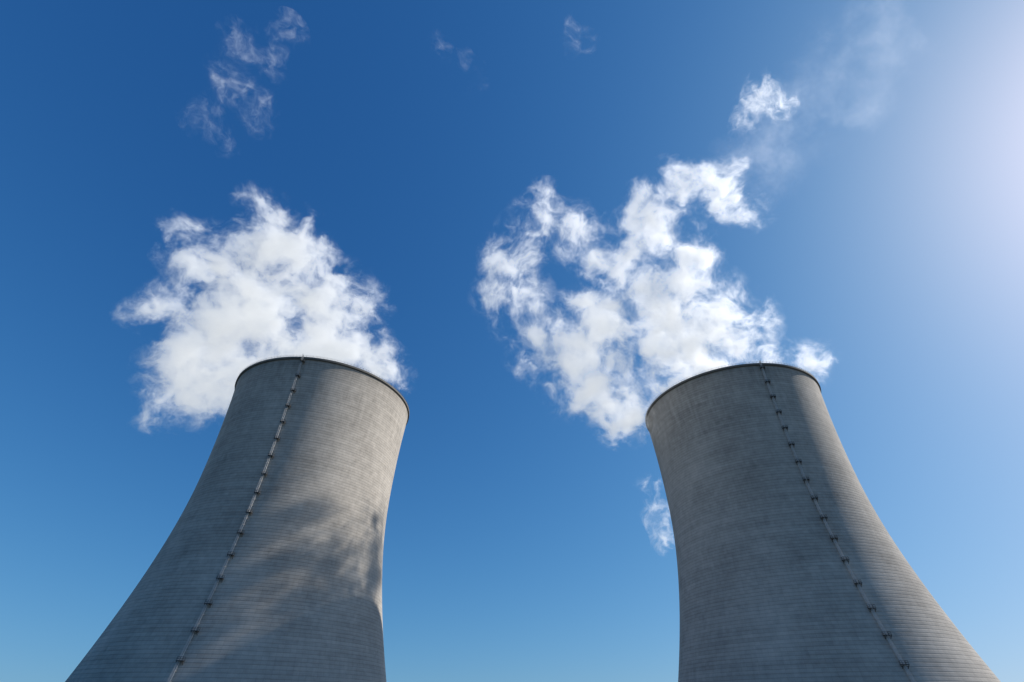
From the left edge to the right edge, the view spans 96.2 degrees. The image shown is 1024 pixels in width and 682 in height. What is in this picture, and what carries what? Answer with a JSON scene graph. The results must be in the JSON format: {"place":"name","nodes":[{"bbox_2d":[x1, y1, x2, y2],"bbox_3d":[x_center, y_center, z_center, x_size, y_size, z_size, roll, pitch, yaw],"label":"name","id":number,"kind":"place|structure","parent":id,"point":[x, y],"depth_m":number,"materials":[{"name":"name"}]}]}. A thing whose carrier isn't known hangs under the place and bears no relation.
{"place":"outdoors","nodes":[
{"label":"outdoors","id":0,"kind":"place"},
{"bbox_2d":[65,355,409,681],"bbox_3d":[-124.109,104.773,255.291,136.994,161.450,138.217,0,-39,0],"label":"cooling tower","id":1,"kind":"structure","parent":0,"point":[266,564],"depth_m":209.17,"materials":[{"name":"concrete"}]},
{"bbox_2d":[0,0,1023,681],"label":"sky","id":2,"kind":"structure","parent":0,"point":[534,221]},
{"bbox_2d":[645,360,1000,681],"bbox_3d":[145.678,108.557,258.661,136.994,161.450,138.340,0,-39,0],"label":"cooling tower","id":3,"kind":"structure","parent":0,"point":[793,564],"depth_m":214.56,"materials":[{"name":"concrete"}]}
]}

